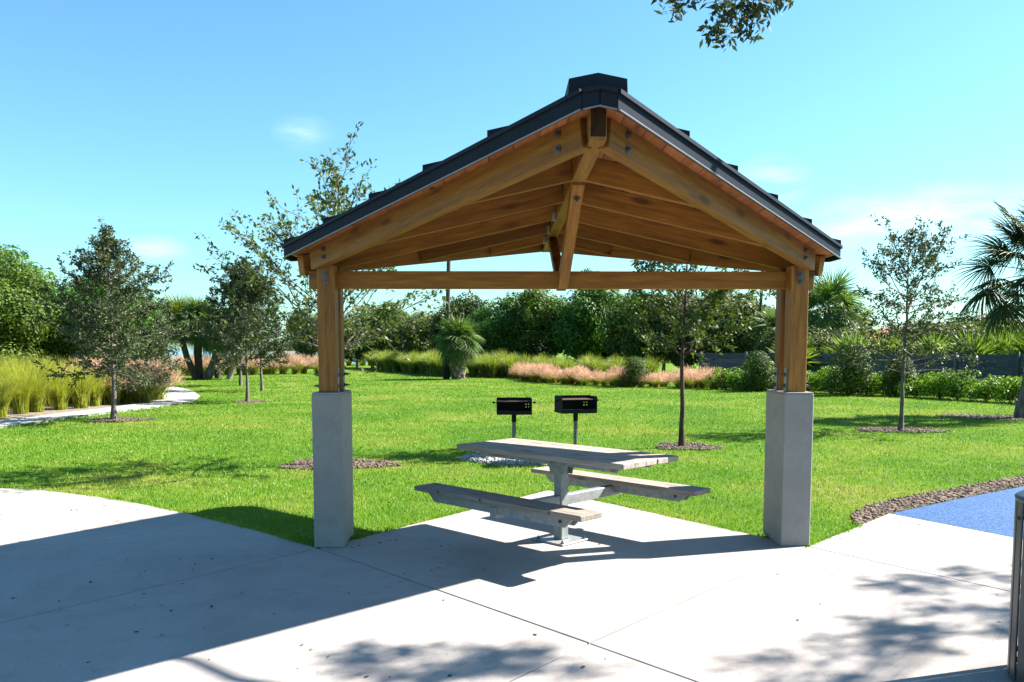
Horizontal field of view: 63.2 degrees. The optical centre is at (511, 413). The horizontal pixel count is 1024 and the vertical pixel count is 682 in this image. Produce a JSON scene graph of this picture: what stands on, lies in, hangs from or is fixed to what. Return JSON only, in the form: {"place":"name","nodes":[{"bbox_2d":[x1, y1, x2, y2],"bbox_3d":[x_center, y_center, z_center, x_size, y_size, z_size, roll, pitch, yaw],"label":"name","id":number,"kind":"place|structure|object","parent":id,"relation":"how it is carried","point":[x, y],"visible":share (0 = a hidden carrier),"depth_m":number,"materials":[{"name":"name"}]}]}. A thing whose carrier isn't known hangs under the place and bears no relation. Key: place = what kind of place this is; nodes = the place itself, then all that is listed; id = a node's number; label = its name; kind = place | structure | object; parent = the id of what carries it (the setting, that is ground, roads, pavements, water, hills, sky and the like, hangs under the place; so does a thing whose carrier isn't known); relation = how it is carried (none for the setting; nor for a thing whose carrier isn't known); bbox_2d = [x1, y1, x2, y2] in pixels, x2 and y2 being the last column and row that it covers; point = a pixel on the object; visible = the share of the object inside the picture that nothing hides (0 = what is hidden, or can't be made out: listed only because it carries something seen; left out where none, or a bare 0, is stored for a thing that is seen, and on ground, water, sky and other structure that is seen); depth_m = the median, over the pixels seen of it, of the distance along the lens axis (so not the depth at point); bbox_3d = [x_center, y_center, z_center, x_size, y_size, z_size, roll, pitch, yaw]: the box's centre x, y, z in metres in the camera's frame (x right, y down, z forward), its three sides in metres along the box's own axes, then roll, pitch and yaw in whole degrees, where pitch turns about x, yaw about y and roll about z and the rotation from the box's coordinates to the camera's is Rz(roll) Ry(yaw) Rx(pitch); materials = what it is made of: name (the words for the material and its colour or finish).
{"place":"outdoors","nodes":[
{"label":"outdoors","id":0,"kind":"place"},
{"bbox_2d":[0,375,27,416],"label":"fountain grass","id":1,"kind":"object","parent":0,"point":[4,397],"depth_m":19.64,"materials":[{"name":"green plant"}]},
{"bbox_2d":[0,354,49,404],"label":"fountain grass","id":2,"kind":"object","parent":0,"point":[21,367],"depth_m":21.90,"materials":[{"name":"green plant"}]},
{"bbox_2d":[0,368,50,413],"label":"fountain grass","id":3,"kind":"object","parent":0,"point":[19,400],"depth_m":20.55,"materials":[{"name":"green plant"}]},
{"bbox_2d":[5,363,68,411],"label":"fountain grass","id":4,"kind":"object","parent":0,"point":[37,403],"depth_m":21.20,"materials":[{"name":"green plant"}]},
{"bbox_2d":[44,372,86,409],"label":"fountain grass","id":5,"kind":"object","parent":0,"point":[57,396],"depth_m":21.93,"materials":[{"name":"green plant"}]},
{"bbox_2d":[50,359,110,408],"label":"fountain grass","id":6,"kind":"object","parent":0,"point":[80,399],"depth_m":22.48,"materials":[{"name":"green plant"}]},
{"bbox_2d":[86,368,110,405],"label":"fountain grass","id":7,"kind":"object","parent":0,"point":[95,396],"depth_m":23.36,"materials":[{"name":"green plant"}]},
{"bbox_2d":[0,386,199,428],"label":"path","id":8,"kind":"structure","parent":0,"point":[178,395],"depth_m":22.35,"materials":[{"name":"concrete"}]},
{"bbox_2d":[81,361,134,404],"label":"muhly grass","id":9,"kind":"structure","parent":0,"point":[106,397],"depth_m":23.95,"materials":[{"name":"pink plant"}]},
{"bbox_2d":[285,353,308,373],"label":"muhly grass","id":10,"kind":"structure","parent":0,"point":[298,366],"depth_m":53.13,"materials":[{"name":"plant"}]},
{"bbox_2d":[0,488,1022,681],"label":"pavement","id":11,"kind":"structure","parent":0,"point":[899,598],"depth_m":5.29,"materials":[{"name":"concrete"}]},
{"bbox_2d":[282,73,842,547],"bbox_3d":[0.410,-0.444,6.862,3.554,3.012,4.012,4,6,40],"label":"picnic shelter","id":12,"kind":"object","parent":11,"relation":"on","point":[598,165],"visible":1,"depth_m":6.61,"materials":[{"name":"wood"}]},
{"bbox_2d":[414,438,710,546],"bbox_3d":[0.410,0.676,6.945,1.830,0.764,1.687,4,6,45],"label":"picnic table","id":13,"kind":"object","parent":11,"relation":"on","point":[555,510],"visible":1,"depth_m":6.82,"materials":[{"name":"grey wood"}]},
{"bbox_2d":[1007,490,1023,681],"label":"litter bin","id":14,"kind":"object","parent":11,"relation":"on","point":[1015,651],"visible":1,"depth_m":3.98,"materials":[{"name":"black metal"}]},
{"bbox_2d":[0,350,1023,548],"bbox_3d":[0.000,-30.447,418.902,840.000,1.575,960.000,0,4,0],"label":"lawn","id":15,"kind":"structure","parent":0,"point":[669,367],"depth_m":13.47,"materials":[{"name":"plant"}]},
{"bbox_2d":[0,244,71,314],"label":"broadleaf tree","id":16,"kind":"object","parent":15,"relation":"on","point":[23,253],"visible":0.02,"depth_m":32.97,"materials":[{"name":"green plant"}]},
{"bbox_2d":[0,400,153,419],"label":"planting bed","id":17,"kind":"object","parent":15,"relation":"on","point":[48,410],"visible":0.16,"depth_m":21.79,"materials":[{"name":"soil"}]},
{"bbox_2d":[0,244,62,364],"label":"broadleaf tree","id":18,"kind":"object","parent":17,"relation":"on","point":[19,295],"visible":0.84,"depth_m":27.00,"materials":[{"name":"green plant"}]},
{"bbox_2d":[121,361,174,402],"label":"muhly grass","id":19,"kind":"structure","parent":17,"relation":"on","point":[144,394],"depth_m":24.60,"materials":[{"name":"pink plant"}]},
{"bbox_2d":[132,357,186,399],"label":"muhly grass","id":20,"kind":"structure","parent":17,"relation":"on","point":[160,395],"depth_m":26.19,"materials":[{"name":"pink plant"}]},
{"bbox_2d":[27,274,164,367],"bbox_3d":[-15.090,-2.926,30.179,4.703,4.613,4.908,2,5,21],"label":"broadleaf tree","id":21,"kind":"object","parent":15,"relation":"on","point":[59,347],"visible":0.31,"depth_m":29.15,"materials":[{"name":"green plant"}]},
{"bbox_2d":[84,417,153,422],"bbox_3d":[-8.934,0.172,18.951,1.528,0.092,1.266,0,4,0],"label":"mulch ring","id":22,"kind":"object","parent":15,"relation":"on","point":[122,421],"visible":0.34,"depth_m":18.71,"materials":[{"name":"wood"}]},
{"bbox_2d":[30,216,198,418],"bbox_3d":[-9.057,-2.111,19.093,3.152,4.490,3.335,1,5,15],"label":"oak tree","id":23,"kind":"object","parent":22,"relation":"on","point":[105,245],"visible":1,"depth_m":18.55,"materials":[{"name":"green plant"}]},
{"bbox_2d":[83,416,155,422],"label":"mulch chips","id":24,"kind":"object","parent":22,"relation":"on","point":[108,419],"visible":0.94,"depth_m":18.88,"materials":[{"name":"brown wood"}]},
{"bbox_2d":[102,294,181,367],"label":"broadleaf tree","id":25,"kind":"object","parent":15,"relation":"on","point":[172,351],"visible":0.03,"depth_m":33.54,"materials":[{"name":"green plant"}]},
{"bbox_2d":[158,292,195,378],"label":"fan palm","id":26,"kind":"object","parent":15,"relation":"on","point":[185,351],"visible":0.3,"depth_m":44.40,"materials":[{"name":"green plant"}]},
{"bbox_2d":[171,292,220,378],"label":"fan palm","id":27,"kind":"object","parent":15,"relation":"on","point":[193,309],"visible":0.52,"depth_m":43.63,"materials":[{"name":"green plant"}]},
{"bbox_2d":[190,301,237,379],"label":"fan palm","id":28,"kind":"object","parent":15,"relation":"on","point":[209,372],"visible":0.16,"depth_m":43.90,"materials":[{"name":"green plant"}]},
{"bbox_2d":[191,265,273,385],"bbox_3d":[-12.021,-3.893,36.608,3.407,5.298,3.096,0,4,0],"label":"oak tree","id":29,"kind":"object","parent":15,"relation":"on","point":[240,371],"visible":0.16,"depth_m":36.09,"materials":[{"name":"green plant"}]},
{"bbox_2d":[227,272,300,390],"bbox_3d":[-9.571,-3.177,31.901,2.832,4.612,2.872,0,4,0],"label":"oak tree","id":30,"kind":"object","parent":15,"relation":"on","point":[269,355],"visible":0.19,"depth_m":31.95,"materials":[{"name":"green plant"}]},
{"bbox_2d":[286,307,317,359],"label":"broadleaf tree","id":31,"kind":"object","parent":15,"relation":"on","point":[306,349],"visible":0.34,"depth_m":73.06,"materials":[{"name":"green plant"}]},
{"bbox_2d":[193,122,479,373],"bbox_3d":[-2.264,-1.618,11.463,3.587,4.700,3.277,3,5,35],"label":"oak tree","id":32,"kind":"object","parent":15,"relation":"on","point":[336,206],"visible":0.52,"depth_m":11.25,"materials":[{"name":"green plant"}]},
{"bbox_2d":[280,459,401,469],"bbox_3d":[-2.368,0.739,11.723,1.671,0.092,1.080,0,4,0],"label":"mulch ring","id":33,"kind":"object","parent":15,"relation":"on","point":[354,463],"visible":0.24,"depth_m":11.40,"materials":[{"name":"wood"}]},
{"bbox_2d":[279,458,402,468],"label":"mulch chips","id":34,"kind":"object","parent":33,"relation":"on","point":[308,463],"visible":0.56,"depth_m":11.58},
{"bbox_2d":[344,312,376,367],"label":"broadleaf tree","id":35,"kind":"object","parent":15,"relation":"on","point":[358,355],"visible":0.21,"depth_m":70.38,"materials":[{"name":"green plant"}]},
{"bbox_2d":[354,301,412,354],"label":"broadleaf tree","id":36,"kind":"object","parent":15,"relation":"on","point":[381,346],"visible":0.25,"depth_m":68.50,"materials":[{"name":"green plant"}]},
{"bbox_2d":[384,309,437,353],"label":"broadleaf tree","id":37,"kind":"object","parent":15,"relation":"on","point":[421,330],"visible":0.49,"depth_m":65.29,"materials":[{"name":"green plant"}]},
{"bbox_2d":[443,261,450,378],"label":"utility pole","id":38,"kind":"object","parent":15,"relation":"on","point":[446,372],"visible":0.22,"depth_m":44.05,"materials":[{"name":"brown wood"}]},
{"bbox_2d":[430,314,484,379],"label":"fan palm","id":39,"kind":"object","parent":15,"relation":"on","point":[458,343],"visible":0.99,"depth_m":43.72,"materials":[{"name":"green plant"}]},
{"bbox_2d":[427,291,487,351],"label":"broadleaf tree","id":40,"kind":"object","parent":15,"relation":"on","point":[469,307],"visible":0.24,"depth_m":58.85,"materials":[{"name":"green plant"}]},
{"bbox_2d":[478,353,504,377],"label":"cord grass","id":41,"kind":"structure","parent":15,"relation":"on","point":[492,364],"depth_m":46.68,"materials":[{"name":"green plant"}]},
{"bbox_2d":[463,295,532,357],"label":"broadleaf tree","id":42,"kind":"object","parent":15,"relation":"on","point":[487,333],"visible":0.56,"depth_m":53.53,"materials":[{"name":"green plant"}]},
{"bbox_2d":[459,452,547,465],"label":"gravel","id":43,"kind":"structure","parent":15,"relation":"on","point":[488,463],"depth_m":11.57,"materials":[{"name":"grey gravel"}]},
{"bbox_2d":[497,352,527,377],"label":"cord grass","id":44,"kind":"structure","parent":15,"relation":"on","point":[508,361],"depth_m":46.01,"materials":[{"name":"green plant"}]},
{"bbox_2d":[492,397,535,437],"bbox_3d":[0.030,0.226,12.407,0.647,0.928,0.369,0,4,-2],"label":"charcoal grill","id":45,"kind":"object","parent":15,"relation":"on","point":[513,406],"visible":0.99,"depth_m":12.54,"materials":[{"name":"black metal"}]},
{"bbox_2d":[8,409,1023,500],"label":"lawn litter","id":46,"kind":"object","parent":15,"relation":"on","point":[492,457],"visible":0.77,"depth_m":11.17,"materials":[{"name":"plant"}]},
{"bbox_2d":[492,289,567,360],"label":"broadleaf tree","id":47,"kind":"object","parent":15,"relation":"on","point":[536,305],"visible":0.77,"depth_m":52.45,"materials":[{"name":"green plant"}]},
{"bbox_2d":[554,395,598,444],"bbox_3d":[0.900,0.240,11.806,0.647,0.995,0.369,-1,5,-14],"label":"charcoal grill","id":48,"kind":"object","parent":15,"relation":"on","point":[574,405],"visible":1,"depth_m":11.80,"materials":[{"name":"black metal"}]},
{"bbox_2d":[550,267,621,365],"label":"broadleaf tree","id":49,"kind":"object","parent":15,"relation":"on","point":[578,329],"visible":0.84,"depth_m":50.34,"materials":[{"name":"green plant"}]},
{"bbox_2d":[618,356,649,387],"bbox_3d":[5.144,-1.717,35.184,1.378,1.515,1.351,0,4,0],"label":"conifer bush","id":50,"kind":"object","parent":15,"relation":"on","point":[632,370],"visible":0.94,"depth_m":34.95,"materials":[{"name":"green plant"}]},
{"bbox_2d":[599,290,674,365],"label":"broadleaf tree","id":51,"kind":"object","parent":15,"relation":"on","point":[621,343],"visible":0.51,"depth_m":46.92,"materials":[{"name":"green plant"}]},
{"bbox_2d":[636,354,665,384],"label":"cord grass","id":52,"kind":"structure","parent":15,"relation":"on","point":[651,366],"depth_m":37.78,"materials":[{"name":"green plant"}]},
{"bbox_2d":[643,290,713,368],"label":"broadleaf tree","id":53,"kind":"object","parent":15,"relation":"on","point":[689,361],"visible":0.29,"depth_m":45.01,"materials":[{"name":"green plant"}]},
{"bbox_2d":[657,443,722,450],"bbox_3d":[2.921,0.574,13.830,1.106,0.092,1.030,0,4,0],"label":"mulch ring","id":54,"kind":"object","parent":15,"relation":"on","point":[687,449],"visible":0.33,"depth_m":13.38,"materials":[{"name":"wood"}]},
{"bbox_2d":[656,441,722,449],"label":"mulch chips","id":55,"kind":"object","parent":54,"relation":"on","point":[700,446],"visible":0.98,"depth_m":13.64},
{"bbox_2d":[616,260,775,445],"bbox_3d":[2.829,-1.609,13.502,2.164,4.360,2.765,-2,5,-21],"label":"oak tree","id":56,"kind":"object","parent":15,"relation":"on","point":[711,308],"visible":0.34,"depth_m":13.46,"materials":[{"name":"green plant"}]},
{"bbox_2d":[703,367,743,388],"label":"hedge shrub","id":57,"kind":"object","parent":15,"relation":"on","point":[728,377],"visible":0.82,"depth_m":33.09,"materials":[{"name":"green plant"}]},
{"bbox_2d":[686,290,771,369],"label":"broadleaf tree","id":58,"kind":"object","parent":15,"relation":"on","point":[745,309],"visible":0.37,"depth_m":42.47,"materials":[{"name":"green plant"}]},
{"bbox_2d":[739,350,773,391],"bbox_3d":[9.294,-1.549,31.586,1.378,1.806,1.351,0,4,0],"label":"conifer bush","id":59,"kind":"object","parent":15,"relation":"on","point":[753,365],"visible":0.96,"depth_m":31.36,"materials":[{"name":"green plant"}]},
{"bbox_2d":[743,306,775,350],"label":"fan palm","id":60,"kind":"object","parent":15,"relation":"on","point":[768,321],"visible":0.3,"depth_m":38.78,"materials":[{"name":"green plant"}]},
{"bbox_2d":[699,352,844,389],"bbox_3d":[10.568,-1.795,34.125,6.348,1.500,0.138,4,6,40],"label":"board fence","id":61,"kind":"object","parent":15,"relation":"on","point":[723,363],"visible":0.23,"depth_m":35.14,"materials":[{"name":"grey wood"}]},
{"bbox_2d":[738,305,810,352],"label":"broadleaf tree","id":62,"kind":"object","parent":15,"relation":"on","point":[751,342],"visible":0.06,"depth_m":41.22,"materials":[{"name":"green plant"}]},
{"bbox_2d":[766,330,827,372],"bbox_3d":[11.357,-2.258,33.401,3.281,2.558,3.111,0,4,0],"label":"palmetto","id":63,"kind":"object","parent":15,"relation":"on","point":[811,363],"visible":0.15,"depth_m":32.92,"materials":[{"name":"green plant"}]},
{"bbox_2d":[758,323,860,371],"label":"broadleaf tree","id":64,"kind":"object","parent":15,"relation":"on","point":[769,341],"visible":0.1,"depth_m":34.63,"materials":[{"name":"green plant"}]},
{"bbox_2d":[806,370,821,391],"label":"hedge shrub","id":65,"kind":"object","parent":15,"relation":"on","point":[809,381],"visible":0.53,"depth_m":31.04,"materials":[{"name":"green plant"}]},
{"bbox_2d":[812,365,841,392],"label":"hedge shrub","id":66,"kind":"object","parent":15,"relation":"on","point":[822,376],"visible":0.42,"depth_m":30.43,"materials":[{"name":"green plant"}]},
{"bbox_2d":[808,265,869,345],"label":"fan palm","id":67,"kind":"object","parent":15,"relation":"on","point":[834,293],"visible":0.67,"depth_m":36.52,"materials":[{"name":"green plant"}]},
{"bbox_2d":[823,339,875,395],"bbox_3d":[11.743,-1.504,28.984,1.733,2.214,1.699,0,4,0],"label":"conifer bush","id":68,"kind":"object","parent":15,"relation":"on","point":[848,372],"visible":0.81,"depth_m":28.73,"materials":[{"name":"green plant"}]},
{"bbox_2d":[822,303,882,340],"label":"broadleaf tree","id":69,"kind":"object","parent":15,"relation":"on","point":[863,332],"visible":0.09,"depth_m":37.73,"materials":[{"name":"green plant"}]},
{"bbox_2d":[819,329,891,372],"bbox_3d":[13.730,-2.185,33.037,3.294,2.468,3.453,0,4,0],"label":"palmetto","id":70,"kind":"object","parent":15,"relation":"on","point":[838,342],"visible":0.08,"depth_m":32.90,"materials":[{"name":"green plant"}]},
{"bbox_2d":[854,371,889,394],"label":"hedge shrub","id":71,"kind":"object","parent":15,"relation":"on","point":[875,388],"visible":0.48,"depth_m":29.16,"materials":[{"name":"green plant"}]},
{"bbox_2d":[865,328,911,372],"bbox_3d":[15.112,-2.255,33.514,3.065,2.534,3.235,0,4,0],"label":"palmetto","id":72,"kind":"object","parent":15,"relation":"on","point":[891,344],"visible":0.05,"depth_m":33.04,"materials":[{"name":"green plant"}]},
{"bbox_2d":[807,211,985,429],"bbox_3d":[7.642,-1.838,16.257,3.224,4.389,2.840,0,4,0],"label":"oak tree","id":73,"kind":"object","parent":15,"relation":"on","point":[923,248],"visible":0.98,"depth_m":16.27,"materials":[{"name":"green plant"}]},
{"bbox_2d":[879,356,918,395],"bbox_3d":[13.295,-1.246,28.600,1.260,1.631,1.235,0,4,0],"label":"conifer bush","id":74,"kind":"object","parent":15,"relation":"on","point":[897,375],"visible":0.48,"depth_m":28.42,"materials":[{"name":"green plant"}]},
{"bbox_2d":[853,428,950,432],"bbox_3d":[7.706,0.356,16.612,1.844,0.092,1.012,0,4,0],"label":"mulch ring","id":75,"kind":"object","parent":15,"relation":"on","point":[902,432],"visible":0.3,"depth_m":16.22,"materials":[{"name":"wood"}]},
{"bbox_2d":[855,426,950,432],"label":"mulch chips","id":76,"kind":"object","parent":75,"relation":"on","point":[895,429],"visible":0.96,"depth_m":16.46,"materials":[{"name":"brown wood"}]},
{"bbox_2d":[894,372,936,397],"bbox_3d":[13.611,-0.961,27.970,1.653,0.893,1.244,0,4,-2],"label":"hedge shrub","id":77,"kind":"object","parent":15,"relation":"on","point":[912,388],"visible":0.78,"depth_m":27.83,"materials":[{"name":"green plant"}]},
{"bbox_2d":[902,330,956,373],"bbox_3d":[16.509,-2.128,32.581,3.100,2.427,3.063,0,4,0],"label":"palmetto","id":78,"kind":"object","parent":15,"relation":"on","point":[925,341],"visible":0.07,"depth_m":32.21,"materials":[{"name":"green plant"}]},
{"bbox_2d":[879,317,983,373],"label":"broadleaf tree","id":79,"kind":"object","parent":15,"relation":"on","point":[916,330],"visible":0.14,"depth_m":33.41,"materials":[{"name":"green plant"}]},
{"bbox_2d":[848,352,1023,396],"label":"board fence","id":80,"kind":"object","parent":15,"relation":"on","point":[997,365],"visible":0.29,"depth_m":28.50,"materials":[{"name":"grey wood"}]},
{"bbox_2d":[849,475,1023,526],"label":"mulch bed","id":81,"kind":"object","parent":15,"relation":"on","point":[929,504],"visible":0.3,"depth_m":8.63,"materials":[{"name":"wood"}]},
{"bbox_2d":[919,371,956,398],"bbox_3d":[14.076,-0.942,27.244,1.286,0.968,1.495,-3,6,-35],"label":"hedge shrub","id":82,"kind":"object","parent":15,"relation":"on","point":[934,384],"visible":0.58,"depth_m":27.15,"materials":[{"name":"green plant"}]},
{"bbox_2d":[937,368,983,399],"bbox_3d":[14.284,-0.930,26.506,1.041,1.060,1.411,-3,6,-37],"label":"hedge shrub","id":83,"kind":"object","parent":15,"relation":"on","point":[955,384],"visible":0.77,"depth_m":26.45,"materials":[{"name":"green plant"}]},
{"bbox_2d":[933,330,1007,374],"bbox_3d":[16.727,-1.961,30.239,2.918,2.459,3.036,0,4,0],"label":"palmetto","id":84,"kind":"object","parent":15,"relation":"on","point":[980,344],"visible":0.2,"depth_m":29.86,"materials":[{"name":"green plant"}]},
{"bbox_2d":[938,309,1019,328],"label":"broadleaf tree","id":85,"kind":"object","parent":15,"relation":"on","point":[971,319],"visible":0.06,"depth_m":37.10,"materials":[{"name":"green plant"}]},
{"bbox_2d":[937,414,1023,420],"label":"mulch ring","id":86,"kind":"object","parent":15,"relation":"on","point":[982,416],"visible":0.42,"depth_m":19.52,"materials":[{"name":"wood"}]},
{"bbox_2d":[936,413,1023,419],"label":"mulch chips","id":87,"kind":"object","parent":86,"relation":"on","point":[977,416],"visible":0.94,"depth_m":19.68,"materials":[{"name":"brown wood"}]},
{"bbox_2d":[953,196,1023,417],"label":"fan palm","id":88,"kind":"object","parent":86,"relation":"on","point":[1004,310],"visible":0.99,"depth_m":19.73,"materials":[{"name":"green plant"}]},
{"bbox_2d":[955,374,1009,400],"bbox_3d":[14.697,-0.786,25.720,1.248,0.896,1.659,-2,5,-24],"label":"hedge shrub","id":89,"kind":"object","parent":15,"relation":"on","point":[985,389],"visible":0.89,"depth_m":25.62,"materials":[{"name":"green plant"}]},
{"bbox_2d":[964,318,1023,381],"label":"broadleaf tree","id":90,"kind":"object","parent":15,"relation":"on","point":[981,324],"visible":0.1,"depth_m":33.64,"materials":[{"name":"green plant"}]},
{"bbox_2d":[966,325,1023,375],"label":"palmetto","id":91,"kind":"object","parent":15,"relation":"on","point":[1007,343],"visible":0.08,"depth_m":30.51,"materials":[{"name":"green plant"}]},
{"bbox_2d":[990,375,1020,402],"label":"hedge shrub","id":92,"kind":"object","parent":15,"relation":"on","point":[1011,386],"visible":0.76,"depth_m":24.89,"materials":[{"name":"green plant"}]},
{"bbox_2d":[994,327,1023,375],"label":"palmetto","id":93,"kind":"object","parent":15,"relation":"on","point":[1019,344],"visible":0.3,"depth_m":28.58,"materials":[{"name":"green plant"}]},
{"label":"mulch ring","id":94,"kind":"structure","parent":15,"relation":"on","visible":0},
{"bbox_2d":[198,257,290,401],"bbox_3d":[-8.208,-2.579,25.537,2.740,4.410,3.050,-2,5,-22],"label":"oak tree","id":95,"kind":"object","parent":94,"relation":"on","point":[256,294],"visible":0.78,"depth_m":25.01,"materials":[{"name":"green plant"}]},
{"bbox_2d":[0,0,1023,348],"label":"sky","id":96,"kind":"structure","parent":0,"point":[158,120],"materials":[{"name":"blue"}]},
{"bbox_2d":[603,364,627,386],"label":"muhly grass","id":97,"kind":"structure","parent":0,"point":[615,380],"depth_m":35.63,"materials":[{"name":"pink plant"}]},
{"bbox_2d":[678,369,702,388],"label":"muhly grass","id":98,"kind":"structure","parent":0,"point":[689,384],"depth_m":33.81,"materials":[{"name":"pink plant"}]},
{"bbox_2d":[651,0,793,51],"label":"oak tree","id":99,"kind":"object","parent":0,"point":[717,32],"visible":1,"depth_m":6.24,"materials":[{"name":"green plant"}]},
{"bbox_2d":[891,486,1023,536],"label":"rubber surface","id":100,"kind":"object","parent":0,"point":[992,512],"visible":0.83,"depth_m":8.19,"materials":[{"name":"blue rubber"}]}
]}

